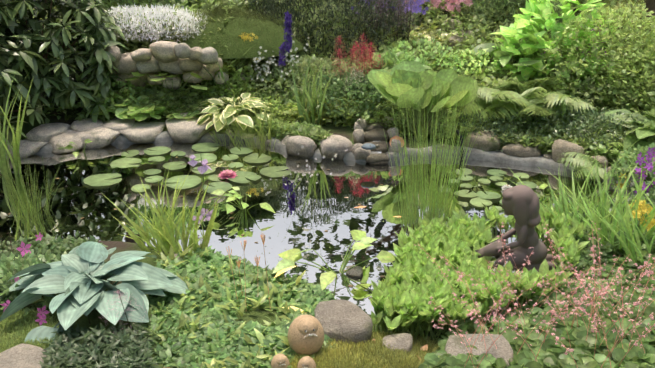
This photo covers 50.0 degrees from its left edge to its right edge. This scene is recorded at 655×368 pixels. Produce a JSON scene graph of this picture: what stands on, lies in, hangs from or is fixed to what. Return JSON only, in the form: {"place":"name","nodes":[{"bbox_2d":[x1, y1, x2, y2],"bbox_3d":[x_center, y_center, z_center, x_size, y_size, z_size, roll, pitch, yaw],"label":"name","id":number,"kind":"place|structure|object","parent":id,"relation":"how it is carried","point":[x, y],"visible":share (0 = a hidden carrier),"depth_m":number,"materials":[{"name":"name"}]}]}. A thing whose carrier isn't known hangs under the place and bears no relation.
{"place":"outdoors","nodes":[
{"label":"outdoors","id":0,"kind":"place"},
{"bbox_2d":[0,141,628,317],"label":"pond water","id":1,"kind":"structure","parent":0,"point":[337,216],"depth_m":5.61,"materials":[{"name":"grey liquid"}]},
{"bbox_2d":[9,155,575,298],"bbox_3d":[-0.362,0.157,5.590,4.842,0.013,2.374,7,23,17],"label":"floating debris","id":2,"kind":"object","parent":1,"relation":"on","point":[350,285],"visible":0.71,"depth_m":5.33,"materials":[{"name":"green plant"}]},
{"bbox_2d":[83,142,539,210],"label":"water lily pads","id":3,"kind":"object","parent":1,"relation":"on","point":[241,177],"visible":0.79,"depth_m":6.15,"materials":[{"name":"green plant"}]},
{"bbox_2d":[58,139,571,289],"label":"arrowhead plants","id":4,"kind":"object","parent":1,"relation":"on","point":[290,257],"visible":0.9,"depth_m":4.52,"materials":[{"name":"green plant"}]},
{"bbox_2d":[283,183,400,216],"bbox_3d":[0.078,0.149,5.644,1.282,0.043,0.289,13,25,28],"label":"koi fish","id":5,"kind":"object","parent":1,"relation":"on","point":[360,206],"visible":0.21,"depth_m":5.51},
{"bbox_2d":[187,153,539,189],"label":"water lily flowers","id":6,"kind":"object","parent":1,"relation":"on","point":[227,173],"visible":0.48,"depth_m":5.78,"materials":[{"name":"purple plant"}]},
{"bbox_2d":[369,205,589,340],"bbox_3d":[0.891,0.471,4.302,1.880,0.382,1.226,-11,25,-26],"label":"leafy plant","id":7,"kind":"object","parent":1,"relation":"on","point":[409,286],"visible":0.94,"depth_m":3.99,"materials":[{"name":"green plant"}]},
{"bbox_2d":[548,190,654,276],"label":"bank cover","id":8,"kind":"object","parent":1,"relation":"on","point":[589,259],"visible":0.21,"depth_m":4.51,"materials":[{"name":"green plant"}]},
{"bbox_2d":[605,109,654,161],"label":"green hosta","id":9,"kind":"object","parent":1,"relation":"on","point":[634,141],"visible":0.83,"depth_m":6.30,"materials":[{"name":"green plant"}]},
{"bbox_2d":[0,0,654,367],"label":"terrain","id":10,"kind":"structure","parent":0,"point":[96,316],"depth_m":6.67,"materials":[{"name":"soil"}]},
{"bbox_2d":[0,0,54,147],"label":"rhododendron bush","id":11,"kind":"object","parent":10,"relation":"on","point":[6,74],"visible":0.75,"depth_m":6.58,"materials":[{"name":"green plant"}]},
{"bbox_2d":[0,307,59,352],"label":"grass","id":12,"kind":"structure","parent":10,"relation":"on","point":[16,328],"depth_m":3.56,"materials":[{"name":"green plant"}]},
{"bbox_2d":[0,251,105,315],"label":"cranesbill","id":13,"kind":"object","parent":10,"relation":"on","point":[16,264],"visible":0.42,"depth_m":4.00,"materials":[{"name":"green plant"}]},
{"bbox_2d":[0,231,107,312],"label":"bank cover","id":14,"kind":"object","parent":10,"relation":"on","point":[49,244],"visible":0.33,"depth_m":4.52,"materials":[{"name":"green plant"}]},
{"bbox_2d":[0,0,422,334],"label":"flowers","id":15,"kind":"object","parent":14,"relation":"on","point":[363,50],"visible":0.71,"depth_m":7.48,"materials":[{"name":"red plant"}]},
{"bbox_2d":[0,0,128,122],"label":"rhododendron bush","id":16,"kind":"object","parent":10,"relation":"on","point":[98,41],"visible":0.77,"depth_m":6.96,"materials":[{"name":"green plant"}]},
{"bbox_2d":[0,241,187,343],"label":"blue hosta","id":17,"kind":"object","parent":10,"relation":"on","point":[82,294],"visible":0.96,"depth_m":3.66,"materials":[{"name":"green plant"}]},
{"bbox_2d":[42,70,149,122],"bbox_3d":[-2.444,-0.990,7.506,1.311,0.519,1.077,1,22,2],"label":"leafy plant","id":18,"kind":"object","parent":10,"relation":"on","point":[144,98],"visible":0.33,"depth_m":7.21,"materials":[{"name":"green plant"}]},
{"bbox_2d":[38,321,160,367],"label":"cover","id":19,"kind":"object","parent":10,"relation":"on","point":[84,347],"visible":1,"depth_m":3.21,"materials":[{"name":"green plant"}]},
{"bbox_2d":[115,102,165,121],"bbox_3d":[-1.889,-0.732,7.231,0.504,0.191,0.532,1,22,2],"label":"ladys mantle","id":20,"kind":"object","parent":10,"relation":"on","point":[139,113],"visible":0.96,"depth_m":7.11,"materials":[{"name":"green plant"}]},
{"bbox_2d":[77,0,205,10],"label":"shrub","id":21,"kind":"object","parent":10,"relation":"on","point":[160,4],"visible":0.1,"depth_m":8.07,"materials":[{"name":"green plant"}]},
{"bbox_2d":[164,106,202,119],"bbox_3d":[-1.450,-0.702,7.243,0.450,0.161,0.391,1,22,2],"label":"ladys mantle","id":22,"kind":"object","parent":10,"relation":"on","point":[176,114],"visible":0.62,"depth_m":7.15,"materials":[{"name":"green plant"}]},
{"bbox_2d":[144,13,303,59],"bbox_3d":[-1.186,-1.704,7.879,1.830,0.395,1.286,1,22,2],"label":"thyme mound","id":23,"kind":"object","parent":10,"relation":"on","point":[274,43],"visible":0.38,"depth_m":7.51,"materials":[{"name":"green plant"}]},
{"bbox_2d":[129,242,339,367],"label":"ground cover plant","id":24,"kind":"object","parent":10,"relation":"on","point":[171,351],"visible":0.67,"depth_m":3.74,"materials":[{"name":"green plant"}]},
{"bbox_2d":[226,235,306,313],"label":"dry seed stalks","id":25,"kind":"object","parent":24,"relation":"on","point":[278,273],"visible":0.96,"depth_m":3.83,"materials":[{"name":"beige plant"}]},
{"bbox_2d":[271,354,289,367],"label":"sculpture","id":26,"kind":"object","parent":24,"relation":"on","point":[280,361],"visible":1,"depth_m":3.08,"materials":[{"name":"beige stone"}]},
{"bbox_2d":[187,92,281,131],"bbox_3d":[-0.919,-0.725,7.216,0.995,0.318,0.903,1,22,2],"label":"variegated hosta","id":27,"kind":"object","parent":10,"relation":"on","point":[225,114],"visible":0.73,"depth_m":7.05,"materials":[{"name":"green plant"}]},
{"bbox_2d":[212,116,333,146],"bbox_3d":[-0.451,-0.522,6.940,1.618,0.213,0.415,10,24,23],"label":"bank cover","id":28,"kind":"object","parent":10,"relation":"on","point":[314,133],"visible":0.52,"depth_m":6.87,"materials":[{"name":"green plant"}]},
{"bbox_2d":[163,339,427,367],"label":"fallen leaves","id":29,"kind":"object","parent":10,"relation":"on","point":[425,346],"depth_m":3.46,"materials":[{"name":"brown plant"}]},
{"bbox_2d":[241,54,364,103],"bbox_3d":[-0.242,-1.170,7.745,1.918,0.524,1.040,1,22,2],"label":"shrub","id":30,"kind":"object","parent":10,"relation":"on","point":[326,63],"visible":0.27,"depth_m":7.55,"materials":[{"name":"green plant"}]},
{"bbox_2d":[0,80,610,232],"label":"rushes","id":31,"kind":"object","parent":10,"relation":"on","point":[429,213],"visible":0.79,"depth_m":5.05,"materials":[{"name":"green plant"}]},
{"bbox_2d":[0,19,631,367],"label":"rocks","id":32,"kind":"object","parent":10,"relation":"on","point":[343,320],"visible":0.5,"depth_m":6.67,"materials":[{"name":"grey stone"}]},
{"bbox_2d":[229,0,419,58],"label":"dark yew bush","id":33,"kind":"object","parent":10,"relation":"on","point":[271,6],"visible":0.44,"depth_m":8.17,"materials":[{"name":"green plant"}]},
{"bbox_2d":[0,43,654,271],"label":"iris leaf clumps","id":34,"kind":"object","parent":10,"relation":"on","point":[163,235],"visible":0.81,"depth_m":4.74,"materials":[{"name":"green plant"}]},
{"bbox_2d":[0,0,654,325],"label":"flower heads","id":35,"kind":"object","parent":10,"relation":"on","point":[643,206],"visible":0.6,"depth_m":7.35,"materials":[{"name":"plant"}]},
{"bbox_2d":[4,0,654,112],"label":"shrubs","id":36,"kind":"object","parent":10,"relation":"on","point":[483,33],"visible":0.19,"depth_m":8.06,"materials":[{"name":"green plant"}]},
{"bbox_2d":[71,3,207,41],"bbox_3d":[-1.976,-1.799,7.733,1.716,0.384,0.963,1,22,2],"label":"silver mound","id":37,"kind":"object","parent":36,"relation":"on","point":[133,13],"visible":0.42,"depth_m":7.51,"materials":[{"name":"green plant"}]},
{"bbox_2d":[141,2,310,59],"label":"thyme mound sprigs","id":38,"kind":"object","parent":36,"relation":"on","point":[220,11],"visible":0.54,"depth_m":7.68,"materials":[{"name":"plant"}]},
{"bbox_2d":[472,43,564,73],"bbox_3d":[2.114,-1.336,7.773,0.795,0.361,0.980,-9,24,-20],"label":"plant","id":39,"kind":"object","parent":36,"relation":"on","point":[498,53],"visible":0.44,"depth_m":7.73,"materials":[{"name":"green plant"}]},
{"bbox_2d":[34,130,652,200],"bbox_3d":[-0.519,-0.155,6.416,6.488,0.220,1.623,3,22,7],"label":"concrete pond rim","id":40,"kind":"object","parent":10,"relation":"on","point":[540,161],"visible":0.31,"depth_m":6.52,"materials":[{"name":"grey concrete"}]},
{"bbox_2d":[135,120,212,130],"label":"ground cover","id":41,"kind":"object","parent":40,"relation":"on","point":[165,128],"depth_m":7.18,"materials":[{"name":"green plant"}]},
{"bbox_2d":[456,130,463,159],"bbox_3d":[1.245,-0.322,6.619,0.034,0.315,0.267,-1,22,-2],"label":"pump hose","id":42,"kind":"object","parent":40,"relation":"on","point":[460,136],"visible":0.65,"depth_m":6.53,"materials":[{"name":"black rubber"}]},
{"bbox_2d":[606,142,654,195],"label":"shrub","id":43,"kind":"object","parent":40,"relation":"on","point":[629,159],"visible":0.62,"depth_m":5.70,"materials":[{"name":"green plant"}]},
{"bbox_2d":[305,68,384,108],"bbox_3d":[0.308,-1.053,7.516,1.250,0.410,0.801,1,22,2],"label":"shrub","id":44,"kind":"object","parent":10,"relation":"on","point":[336,78],"visible":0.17,"depth_m":7.37,"materials":[{"name":"green plant"}]},
{"bbox_2d":[305,73,397,124],"bbox_3d":[0.276,-0.925,7.330,1.125,0.445,0.903,1,22,2],"label":"shrub","id":45,"kind":"object","parent":10,"relation":"on","point":[365,85],"visible":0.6,"depth_m":7.11,"materials":[{"name":"green plant"}]},
{"bbox_2d":[291,0,421,48],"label":"flowering bush","id":46,"kind":"object","parent":10,"relation":"on","point":[330,10],"visible":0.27,"depth_m":8.64,"materials":[{"name":"green plant"}]},
{"bbox_2d":[289,330,438,367],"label":"moss lawn","id":47,"kind":"structure","parent":10,"relation":"on","point":[368,354],"depth_m":3.23,"materials":[{"name":"green plant"}]},
{"bbox_2d":[288,314,323,354],"bbox_3d":[-0.101,0.694,3.244,0.177,0.196,0.173,12,25,27],"label":"sculpture","id":48,"kind":"object","parent":47,"relation":"on","point":[305,334],"visible":1,"depth_m":3.18,"materials":[{"name":"beige stone"}]},
{"bbox_2d":[297,356,315,367],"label":"sculpture","id":49,"kind":"object","parent":47,"relation":"on","point":[306,362],"visible":1,"depth_m":3.07,"materials":[{"name":"beige stone"}]},
{"bbox_2d":[89,66,654,167],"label":"slope cover","id":50,"kind":"object","parent":10,"relation":"on","point":[185,101],"visible":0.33,"depth_m":7.09,"materials":[{"name":"green plant"}]},
{"bbox_2d":[83,102,127,117],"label":"leafy plant","id":51,"kind":"object","parent":50,"relation":"on","point":[108,110],"visible":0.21,"depth_m":7.12,"materials":[{"name":"green plant"}]},
{"bbox_2d":[125,71,206,99],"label":"leafy plant","id":52,"kind":"object","parent":50,"relation":"on","point":[138,74],"visible":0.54,"depth_m":7.28,"materials":[{"name":"green plant"}]},
{"bbox_2d":[362,62,432,84],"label":"shrub","id":53,"kind":"object","parent":50,"relation":"on","point":[424,66],"visible":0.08,"depth_m":7.54,"materials":[{"name":"green plant"}]},
{"bbox_2d":[356,49,434,91],"bbox_3d":[0.761,-1.180,7.626,1.172,0.552,1.004,1,22,2],"label":"shrub","id":54,"kind":"object","parent":10,"relation":"on","point":[389,58],"visible":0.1,"depth_m":7.57,"materials":[{"name":"green plant"}]},
{"bbox_2d":[367,61,477,146],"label":"big ligularia leaves","id":55,"kind":"object","parent":10,"relation":"on","point":[408,75],"visible":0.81,"depth_m":6.72,"materials":[{"name":"green plant"}]},
{"bbox_2d":[380,38,471,75],"bbox_3d":[1.058,-1.464,8.070,1.289,0.456,1.069,1,22,2],"label":"green cover","id":56,"kind":"object","parent":10,"relation":"on","point":[419,42],"visible":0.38,"depth_m":7.89,"materials":[{"name":"green plant"}]},
{"bbox_2d":[409,31,448,45],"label":"shrub","id":57,"kind":"object","parent":10,"relation":"on","point":[442,34],"visible":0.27,"depth_m":8.41,"materials":[{"name":"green plant"}]},
{"bbox_2d":[441,48,507,82],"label":"shrub","id":58,"kind":"object","parent":10,"relation":"on","point":[479,56],"visible":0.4,"depth_m":7.79,"materials":[{"name":"green plant"}]},
{"bbox_2d":[441,0,529,13],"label":"shrub","id":59,"kind":"object","parent":10,"relation":"on","point":[502,4],"visible":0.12,"depth_m":9.28,"materials":[{"name":"green plant"}]},
{"bbox_2d":[459,0,570,30],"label":"shrub","id":60,"kind":"object","parent":10,"relation":"on","point":[479,6],"visible":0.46,"depth_m":8.84,"materials":[{"name":"green plant"}]},
{"bbox_2d":[475,185,557,272],"bbox_3d":[1.136,0.271,4.270,0.493,0.553,0.240,-4,21,10],"label":"kneeling girl statue","id":61,"kind":"object","parent":10,"relation":"on","point":[521,204],"visible":0.88,"depth_m":4.22,"materials":[{"name":"brown stone"}]},
{"bbox_2d":[414,220,654,367],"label":"flowering plant","id":62,"kind":"object","parent":10,"relation":"on","point":[561,302],"depth_m":3.22,"materials":[{"name":"plant"}]},
{"bbox_2d":[454,105,617,151],"bbox_3d":[2.177,-0.599,6.801,1.965,0.395,1.004,1,22,2],"label":"dark cover","id":63,"kind":"object","parent":10,"relation":"on","point":[504,127],"visible":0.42,"depth_m":6.60,"materials":[{"name":"green plant"}]},
{"bbox_2d":[418,242,654,367],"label":"heuchera leaves","id":64,"kind":"object","parent":10,"relation":"on","point":[551,354],"visible":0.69,"depth_m":3.45,"materials":[{"name":"green plant"}]},
{"bbox_2d":[482,0,620,90],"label":"leaf shrub","id":65,"kind":"object","parent":10,"relation":"on","point":[536,35],"visible":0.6,"depth_m":7.52,"materials":[{"name":"green plant"}]},
{"bbox_2d":[451,75,654,181],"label":"ferns","id":66,"kind":"object","parent":10,"relation":"on","point":[524,99],"visible":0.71,"depth_m":6.68,"materials":[{"name":"green plant"}]},
{"bbox_2d":[532,0,654,111],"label":"shrub","id":67,"kind":"object","parent":10,"relation":"on","point":[633,34],"visible":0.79,"depth_m":7.07,"materials":[{"name":"green plant"}]},
{"bbox_2d":[557,109,652,155],"bbox_3d":[2.648,-0.486,6.519,1.063,0.361,0.748,1,22,2],"label":"dark cover","id":68,"kind":"object","parent":10,"relation":"on","point":[607,126],"visible":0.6,"depth_m":6.41,"materials":[{"name":"green plant"}]},
{"bbox_2d":[577,0,641,54],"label":"shrub","id":69,"kind":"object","parent":10,"relation":"on","point":[608,1],"depth_m":9.32,"materials":[{"name":"green plant"}]},
{"bbox_2d":[603,34,654,113],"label":"shrub","id":70,"kind":"object","parent":10,"relation":"on","point":[647,66],"visible":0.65,"depth_m":6.84,"materials":[{"name":"green plant"}]},
{"bbox_2d":[639,0,654,30],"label":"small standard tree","id":71,"kind":"object","parent":10,"relation":"on","point":[650,5],"visible":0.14,"depth_m":8.37,"materials":[{"name":"green plant"}]},
{"bbox_2d":[16,0,650,324],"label":"flower stems","id":72,"kind":"object","parent":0,"point":[325,160],"visible":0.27,"depth_m":7.39,"materials":[{"name":"green plant"}]},
{"bbox_2d":[361,143,379,149],"bbox_3d":[0.386,-0.343,6.302,0.162,0.042,0.110,1,22,2],"label":"stone","id":73,"kind":"object","parent":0,"point":[368,146],"visible":1,"depth_m":6.28,"materials":[{"name":"stone"}]}
]}

